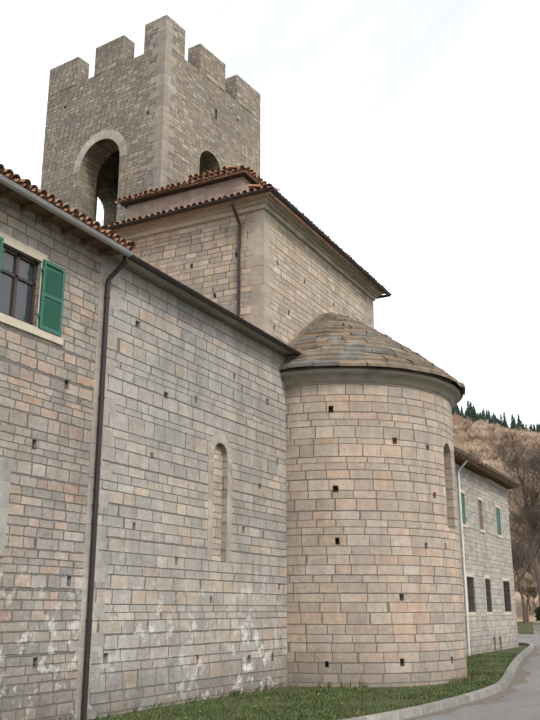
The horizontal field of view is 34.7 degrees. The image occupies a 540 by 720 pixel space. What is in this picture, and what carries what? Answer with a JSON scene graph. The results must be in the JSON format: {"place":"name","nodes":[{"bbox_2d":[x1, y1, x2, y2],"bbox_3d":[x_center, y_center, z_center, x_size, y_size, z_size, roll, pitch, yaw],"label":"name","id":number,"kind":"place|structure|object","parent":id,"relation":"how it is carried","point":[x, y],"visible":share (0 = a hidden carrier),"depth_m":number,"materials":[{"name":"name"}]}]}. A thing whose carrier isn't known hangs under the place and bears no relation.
{"place":"outdoors","nodes":[
{"label":"outdoors","id":0,"kind":"place"},
{"bbox_2d":[0,0,539,429],"label":"sky","id":1,"kind":"structure","parent":0,"point":[407,132],"materials":[{"name":"white"}]},
{"bbox_2d":[54,622,533,719],"bbox_3d":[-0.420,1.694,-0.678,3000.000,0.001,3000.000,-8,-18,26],"label":"ground","id":2,"kind":"structure","parent":0,"point":[525,628],"depth_m":17.96,"materials":[{"name":"green plant"}]},
{"bbox_2d":[0,197,100,719],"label":"wing wall","id":3,"kind":"structure","parent":2,"relation":"on","point":[46,395],"depth_m":14.64,"materials":[{"name":"beige stone"}]},
{"bbox_2d":[0,457,11,555],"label":"window frame","id":4,"kind":"object","parent":3,"relation":"attached to","point":[5,470],"visible":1,"depth_m":13.74,"materials":[{"name":"stone"}]},
{"bbox_2d":[0,245,37,324],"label":"window frame","id":5,"kind":"object","parent":3,"relation":"attached to","point":[18,257],"visible":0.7,"depth_m":14.89,"materials":[{"name":"wood"}]},
{"bbox_2d":[0,252,32,322],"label":"window glass","id":6,"kind":"object","parent":5,"relation":"in","point":[23,301],"visible":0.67,"depth_m":14.83,"materials":[{"name":"grey glass"}]},
{"bbox_2d":[0,232,63,345],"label":"window surround","id":7,"kind":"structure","parent":3,"relation":"attached to","point":[17,323],"depth_m":14.91,"materials":[{"name":"beige stone"}]},
{"bbox_2d":[0,237,65,336],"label":"window shutters","id":8,"kind":"object","parent":3,"relation":"attached to","point":[50,315],"depth_m":15.34,"materials":[{"name":"green wood"}]},
{"bbox_2d":[0,183,122,255],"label":"wing soffit","id":9,"kind":"structure","parent":3,"relation":"attached to","point":[46,215],"depth_m":15.54,"materials":[{"name":"brown wood"}]},
{"bbox_2d":[0,174,132,256],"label":"wing gutter","id":10,"kind":"object","parent":9,"relation":"attached to","point":[19,189],"visible":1,"depth_m":15.13,"materials":[{"name":"grey metal"}]},
{"bbox_2d":[0,164,135,251],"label":"wing roof tiles","id":11,"kind":"object","parent":9,"relation":"on","point":[9,174],"visible":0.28,"depth_m":15.37,"materials":[{"name":"brown ceramic"}]},
{"bbox_2d":[40,50,259,225],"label":"bell tower","id":12,"kind":"structure","parent":2,"relation":"on","point":[214,127],"depth_m":33.63,"materials":[{"name":"stone"}]},
{"bbox_2d":[73,129,126,173],"bbox_3d":[-6.483,-8.109,32.985,2.840,1.420,0.004,-10,-19,32],"label":"arch surround","id":13,"kind":"object","parent":12,"relation":"attached to","point":[117,137],"visible":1,"depth_m":33.09,"materials":[{"name":"stone"}]},
{"bbox_2d":[48,15,259,119],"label":"battlements","id":14,"kind":"object","parent":12,"relation":"on","point":[202,59],"visible":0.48,"depth_m":34.66,"materials":[{"name":"beige stone"}]},
{"bbox_2d":[146,17,177,189],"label":"corner quoins","id":15,"kind":"object","parent":12,"relation":"attached to","point":[164,42],"visible":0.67,"depth_m":31.77,"materials":[{"name":"stone"}]},
{"bbox_2d":[76,254,287,717],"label":"wall","id":16,"kind":"structure","parent":2,"relation":"on","point":[183,620],"depth_m":18.43,"materials":[{"name":"stone"}]},
{"bbox_2d":[74,255,120,719],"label":"corner quoins","id":17,"kind":"object","parent":16,"relation":"attached to","point":[108,265],"depth_m":15.84,"materials":[{"name":"stone"}]},
{"bbox_2d":[81,256,127,719],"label":"downpipe","id":18,"kind":"object","parent":16,"relation":"attached to","point":[101,398],"visible":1,"depth_m":15.67,"materials":[{"name":"brown metal"}]},
{"bbox_2d":[112,254,294,354],"bbox_3d":[-1.238,-1.077,20.701,0.600,0.070,8.283,-8,-18,26],"label":"roof eave","id":19,"kind":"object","parent":16,"relation":"on","point":[149,274],"depth_m":19.75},
{"bbox_2d":[122,254,301,355],"bbox_3d":[-0.901,-1.043,20.523,0.167,0.095,8.408,-8,-18,26],"label":"rain gutter","id":20,"kind":"object","parent":19,"relation":"attached to","point":[172,281],"visible":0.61,"depth_m":19.51,"materials":[{"name":"metal"}]},
{"bbox_2d":[212,444,221,560],"bbox_3d":[-1.287,3.221,19.743,0.061,2.800,0.720,-8,-18,26],"label":"blocked window","id":21,"kind":"structure","parent":16,"relation":"attached to","point":[217,515],"depth_m":19.80,"materials":[{"name":"stone"}]},
{"bbox_2d":[207,434,231,561],"bbox_3d":[-1.135,3.103,19.694,0.004,2.880,1.040,-8,-18,26],"label":"window surround","id":22,"kind":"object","parent":16,"relation":"attached to","point":[218,438],"depth_m":19.71,"materials":[{"name":"stone"}]},
{"bbox_2d":[128,209,372,369],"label":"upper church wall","id":23,"kind":"structure","parent":2,"relation":"on","point":[308,285],"depth_m":25.04,"materials":[{"name":"stone"}]},
{"bbox_2d":[127,176,250,219],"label":"tier walls","id":24,"kind":"structure","parent":23,"relation":"on","point":[200,194],"depth_m":27.66,"materials":[{"name":"beige paint"}]},
{"bbox_2d":[121,172,257,208],"bbox_3d":[-1.575,-4.800,30.080,4.730,0.050,5.590,-8,-18,26],"label":"roof eave","id":25,"kind":"object","parent":24,"relation":"on","point":[250,179],"visible":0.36,"depth_m":27.56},
{"bbox_2d":[115,165,266,203],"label":"roof tiles","id":26,"kind":"object","parent":25,"relation":"on","point":[232,170],"visible":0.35,"depth_m":27.45,"materials":[{"name":"brown ceramic"}]},
{"bbox_2d":[186,166,227,179],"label":"roof tiles","id":27,"kind":"object","parent":24,"relation":"on","point":[192,177],"visible":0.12,"depth_m":28.50,"materials":[{"name":"brown ceramic"}]},
{"bbox_2d":[112,193,381,300],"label":"cornice","id":28,"kind":"structure","parent":23,"relation":"attached to","point":[279,212],"depth_m":25.59,"materials":[{"name":"beige stone"}]},
{"bbox_2d":[105,183,384,293],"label":"roof tiles","id":29,"kind":"object","parent":28,"relation":"on","point":[252,187],"visible":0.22,"depth_m":25.34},
{"bbox_2d":[106,187,391,316],"bbox_3d":[-1.101,-1.237,28.786,7.607,3.836,9.532,-8,-18,26],"label":"gutter and downspout","id":30,"kind":"object","parent":28,"relation":"attached to","point":[295,210],"visible":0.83,"depth_m":24.88,"materials":[{"name":"metal"}]},
{"bbox_2d":[243,209,373,336],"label":"corner quoins","id":31,"kind":"object","parent":23,"relation":"attached to","point":[263,290],"visible":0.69,"depth_m":23.86,"materials":[{"name":"beige stone"}]},
{"bbox_2d":[286,382,466,686],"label":"apse","id":32,"kind":"structure","parent":2,"relation":"on","point":[374,590],"depth_m":22.33,"materials":[{"name":"stone"}]},
{"bbox_2d":[281,367,460,407],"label":"apse cornice","id":33,"kind":"structure","parent":32,"relation":"on","point":[449,391],"depth_m":23.23,"materials":[{"name":"beige stone"}]},
{"bbox_2d":[279,314,465,400],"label":"apse roof slabs","id":34,"kind":"structure","parent":33,"relation":"on","point":[335,340],"depth_m":23.99,"materials":[{"name":"grey stone"}]},
{"bbox_2d":[341,642,533,719],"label":"kerb","id":35,"kind":"structure","parent":2,"relation":"on","point":[503,682],"depth_m":16.92,"materials":[{"name":"concrete"}]},
{"bbox_2d":[402,645,539,719],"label":"road edge","id":36,"kind":"object","parent":2,"relation":"on","point":[520,674],"visible":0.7,"depth_m":19.60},
{"bbox_2d":[511,539,539,622],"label":"bare tree","id":37,"kind":"object","parent":2,"relation":"on","point":[523,604],"visible":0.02,"depth_m":120.53,"materials":[{"name":"brown plant"}]},
{"bbox_2d":[512,531,539,583],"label":"bare tree","id":38,"kind":"object","parent":2,"relation":"on","point":[529,571],"visible":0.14,"depth_m":110.33,"materials":[{"name":"brown plant"}]},
{"bbox_2d":[516,581,538,608],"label":"forest tree","id":39,"kind":"object","parent":2,"relation":"on","point":[535,595],"visible":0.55,"depth_m":130.19,"materials":[{"name":"brown plant"}]},
{"bbox_2d":[533,621,539,633],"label":"wall","id":40,"kind":"structure","parent":2,"relation":"on","point":[536,625],"depth_m":66.44,"materials":[{"name":"grey concrete"}]},
{"bbox_2d":[534,607,539,620],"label":"hedge","id":41,"kind":"object","parent":2,"relation":"on","point":[537,611],"visible":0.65,"depth_m":68.14,"materials":[{"name":"green plant"}]},
{"bbox_2d":[289,312,333,346],"bbox_3d":[1.910,-0.282,27.032,0.180,2.563,7.124,-8,-18,26],"label":"flashing","id":42,"kind":"object","parent":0,"point":[301,334],"visible":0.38,"depth_m":25.54,"materials":[{"name":"grey metal"}]},
{"bbox_2d":[415,634,539,719],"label":"road","id":43,"kind":"structure","parent":0,"point":[523,703],"depth_m":16.98,"materials":[{"name":"grey asphalt"}]},
{"bbox_2d":[455,463,518,655],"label":"wing","id":44,"kind":"structure","parent":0,"point":[489,552],"depth_m":40.25,"materials":[{"name":"beige stone"}]},
{"bbox_2d":[457,460,470,655],"bbox_3d":[8.376,8.232,36.516,0.498,8.081,0.090,-8,-18,26],"label":"downspout","id":45,"kind":"object","parent":44,"relation":"attached to","point":[463,555],"visible":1,"depth_m":36.54,"materials":[{"name":"grey metal"}]},
{"bbox_2d":[478,500,481,528],"bbox_3d":[9.794,7.264,40.458,0.020,1.370,0.750,-8,-18,26],"label":"window shutter","id":46,"kind":"object","parent":44,"relation":"attached to","point":[479,506],"visible":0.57,"depth_m":40.61,"materials":[{"name":"brown wood"}]},
{"bbox_2d":[461,493,500,534],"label":"window shutters","id":47,"kind":"object","parent":44,"relation":"attached to","point":[497,516],"visible":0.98,"depth_m":38.23,"materials":[{"name":"green wood"}]},
{"bbox_2d":[460,489,511,614],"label":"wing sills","id":48,"kind":"structure","parent":44,"relation":"attached to","point":[485,576],"depth_m":39.62,"materials":[{"name":"beige stone"}]},
{"bbox_2d":[454,451,518,488],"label":"roof eaves","id":49,"kind":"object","parent":44,"relation":"attached to","point":[470,464],"depth_m":40.53,"materials":[{"name":"brown wood"}]},
{"bbox_2d":[454,446,520,486],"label":"wing roof tiles","id":50,"kind":"object","parent":44,"relation":"on","point":[467,455],"visible":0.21,"depth_m":40.24,"materials":[{"name":"ceramic"}]},
{"bbox_2d":[467,576,511,611],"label":"window grilles","id":51,"kind":"object","parent":44,"relation":"attached to","point":[470,598],"visible":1,"depth_m":39.64,"materials":[{"name":"black metal"}]},
{"bbox_2d":[511,547,538,621],"bbox_3d":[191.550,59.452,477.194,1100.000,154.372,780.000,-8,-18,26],"label":"hillside","id":52,"kind":"structure","parent":0,"point":[519,610],"depth_m":143.19,"materials":[{"name":"dry grass"},{"name":"earth"}]},
{"bbox_2d":[452,415,459,425],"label":"shrub","id":53,"kind":"object","parent":52,"relation":"on","point":[455,420],"visible":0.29,"depth_m":340.04,"materials":[{"name":"brown plant"}]},
{"bbox_2d":[452,425,459,433],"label":"shrub","id":54,"kind":"object","parent":52,"relation":"on","point":[456,429],"visible":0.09,"depth_m":307.14,"materials":[{"name":"brown plant"}]},
{"bbox_2d":[453,434,460,443],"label":"shrub","id":55,"kind":"object","parent":52,"relation":"on","point":[455,440],"visible":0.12,"depth_m":276.82,"materials":[{"name":"brown plant"}]},
{"bbox_2d":[453,412,462,422],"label":"shrub","id":56,"kind":"object","parent":52,"relation":"on","point":[459,417],"visible":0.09,"depth_m":372.00,"materials":[{"name":"brown plant"}]},
{"bbox_2d":[455,422,472,432],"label":"shrub","id":57,"kind":"object","parent":52,"relation":"on","point":[465,428],"visible":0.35,"depth_m":315.95,"materials":[{"name":"brown plant"}]},
{"bbox_2d":[457,417,471,425],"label":"shrub","id":58,"kind":"object","parent":52,"relation":"on","point":[463,421],"visible":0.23,"depth_m":360.18,"materials":[{"name":"brown plant"}]},
{"bbox_2d":[458,435,472,444],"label":"shrub","id":59,"kind":"object","parent":52,"relation":"on","point":[464,438],"visible":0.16,"depth_m":279.50,"materials":[{"name":"brown plant"}]},
{"bbox_2d":[459,440,476,446],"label":"shrub","id":60,"kind":"object","parent":52,"relation":"on","point":[467,443],"visible":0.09,"depth_m":275.96,"materials":[{"name":"brown plant"}]},
{"bbox_2d":[467,400,470,417],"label":"ridge conifer","id":61,"kind":"object","parent":52,"relation":"on","point":[468,408],"visible":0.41,"depth_m":422.76,"materials":[{"name":"green plant"}]},
{"bbox_2d":[460,444,480,454],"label":"shrub","id":62,"kind":"object","parent":52,"relation":"on","point":[469,450],"visible":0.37,"depth_m":255.96,"materials":[{"name":"brown plant"}]},
{"bbox_2d":[460,426,480,439],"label":"forest tree","id":63,"kind":"object","parent":52,"relation":"on","point":[472,430],"visible":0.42,"depth_m":301.16,"materials":[{"name":"brown plant"}]},
{"bbox_2d":[470,450,480,459],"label":"shrub","id":64,"kind":"object","parent":52,"relation":"on","point":[475,455],"visible":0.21,"depth_m":255.01,"materials":[{"name":"brown plant"}]},
{"bbox_2d":[467,429,487,441],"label":"forest tree","id":65,"kind":"object","parent":52,"relation":"on","point":[476,435],"visible":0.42,"depth_m":298.70,"materials":[{"name":"brown plant"}]},
{"bbox_2d":[473,443,490,454],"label":"shrub","id":66,"kind":"object","parent":52,"relation":"on","point":[484,448],"visible":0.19,"depth_m":261.21,"materials":[{"name":"brown plant"}]},
{"bbox_2d":[473,419,490,425],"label":"shrub","id":67,"kind":"object","parent":52,"relation":"on","point":[482,422],"visible":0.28,"depth_m":362.76,"materials":[{"name":"brown plant"}]},
{"bbox_2d":[475,438,488,446],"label":"shrub","id":68,"kind":"object","parent":52,"relation":"on","point":[480,444],"visible":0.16,"depth_m":266.93,"materials":[{"name":"brown plant"}]},
{"bbox_2d":[485,409,489,424],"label":"ridge conifer","id":69,"kind":"object","parent":52,"relation":"on","point":[487,417],"visible":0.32,"depth_m":400.66,"materials":[{"name":"green plant"}]},
{"bbox_2d":[478,450,498,461],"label":"forest tree","id":70,"kind":"object","parent":52,"relation":"on","point":[489,456],"visible":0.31,"depth_m":249.86,"materials":[{"name":"brown plant"}]},
{"bbox_2d":[480,423,496,431],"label":"shrub","id":71,"kind":"object","parent":52,"relation":"on","point":[489,428],"visible":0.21,"depth_m":330.44,"materials":[{"name":"brown plant"}]},
{"bbox_2d":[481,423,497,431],"bbox_3d":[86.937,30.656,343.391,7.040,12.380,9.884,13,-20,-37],"label":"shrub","id":72,"kind":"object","parent":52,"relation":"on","point":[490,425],"visible":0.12,"depth_m":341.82,"materials":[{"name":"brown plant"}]},
{"bbox_2d":[483,430,499,443],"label":"forest tree","id":73,"kind":"object","parent":52,"relation":"on","point":[494,437],"visible":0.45,"depth_m":305.92,"materials":[{"name":"brown plant"}]},
{"bbox_2d":[482,459,503,468],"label":"shrub","id":74,"kind":"object","parent":52,"relation":"on","point":[492,464],"visible":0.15,"depth_m":228.56,"materials":[{"name":"brown plant"}]},
{"bbox_2d":[485,438,504,447],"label":"shrub","id":75,"kind":"object","parent":52,"relation":"on","point":[497,443],"visible":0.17,"depth_m":280.78,"materials":[{"name":"brown plant"}]},
{"bbox_2d":[500,432,506,439],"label":"shrub","id":76,"kind":"object","parent":52,"relation":"on","point":[502,436],"visible":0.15,"depth_m":313.96,"materials":[{"name":"brown plant"}]},
{"bbox_2d":[502,412,507,427],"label":"ridge conifer","id":77,"kind":"object","parent":52,"relation":"on","point":[504,422],"visible":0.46,"depth_m":391.92,"materials":[{"name":"green plant"}]},
{"bbox_2d":[473,425,539,606],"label":"bare tree","id":78,"kind":"object","parent":52,"relation":"on","point":[531,520],"visible":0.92,"depth_m":75.15,"materials":[{"name":"brown plant"}]},
{"bbox_2d":[501,428,519,437],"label":"shrub","id":79,"kind":"object","parent":52,"relation":"on","point":[508,432],"visible":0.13,"depth_m":324.10,"materials":[{"name":"brown plant"}]},
{"bbox_2d":[508,497,523,506],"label":"shrub","id":80,"kind":"object","parent":52,"relation":"on","point":[516,500],"visible":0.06,"depth_m":192.04,"materials":[{"name":"brown plant"}]},
{"bbox_2d":[507,487,528,498],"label":"forest tree","id":81,"kind":"object","parent":52,"relation":"on","point":[516,493],"visible":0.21,"depth_m":196.63,"materials":[{"name":"brown plant"}]},
{"bbox_2d":[517,414,521,429],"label":"ridge conifer","id":82,"kind":"object","parent":52,"relation":"on","point":[519,421],"visible":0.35,"depth_m":417.72,"materials":[{"name":"green plant"}]},
{"bbox_2d":[510,433,529,447],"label":"forest tree","id":83,"kind":"object","parent":52,"relation":"on","point":[521,439],"visible":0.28,"depth_m":303.21,"materials":[{"name":"brown plant"}]},
{"bbox_2d":[508,469,534,479],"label":"forest tree","id":84,"kind":"object","parent":52,"relation":"on","point":[516,475],"visible":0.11,"depth_m":215.92,"materials":[{"name":"brown plant"}]},
{"bbox_2d":[514,427,529,433],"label":"shrub","id":85,"kind":"object","parent":52,"relation":"on","point":[524,430],"visible":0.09,"depth_m":358.44,"materials":[{"name":"brown plant"}]},
{"bbox_2d":[509,499,537,524],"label":"forest tree","id":86,"kind":"object","parent":52,"relation":"on","point":[515,511],"visible":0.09,"depth_m":175.87,"materials":[{"name":"brown plant"}]},
{"bbox_2d":[510,520,538,543],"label":"forest tree","id":87,"kind":"object","parent":52,"relation":"on","point":[519,530],"visible":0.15,"depth_m":162.46,"materials":[{"name":"brown plant"}]},
{"bbox_2d":[510,525,539,590],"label":"bare tree","id":88,"kind":"object","parent":52,"relation":"on","point":[525,559],"visible":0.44,"depth_m":93.89,"materials":[{"name":"brown plant"}]},
{"bbox_2d":[513,565,537,621],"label":"forest tree","id":89,"kind":"object","parent":52,"relation":"on","point":[523,583],"visible":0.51,"depth_m":129.87,"materials":[{"name":"brown plant"}]},
{"bbox_2d":[516,430,539,440],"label":"forest tree","id":90,"kind":"object","parent":52,"relation":"on","point":[530,435],"visible":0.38,"depth_m":323.05,"materials":[{"name":"brown plant"}]},
{"bbox_2d":[518,481,538,494],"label":"forest tree","id":91,"kind":"object","parent":52,"relation":"on","point":[530,487],"visible":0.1,"depth_m":201.55,"materials":[{"name":"brown plant"}]},
{"bbox_2d":[522,439,535,446],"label":"shrub","id":92,"kind":"object","parent":52,"relation":"on","point":[525,443],"visible":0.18,"depth_m":296.80,"materials":[{"name":"brown plant"}]},
{"bbox_2d":[526,439,539,450],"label":"shrub","id":93,"kind":"object","parent":52,"relation":"on","point":[533,444],"visible":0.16,"depth_m":295.16,"materials":[{"name":"brown plant"}]}
]}

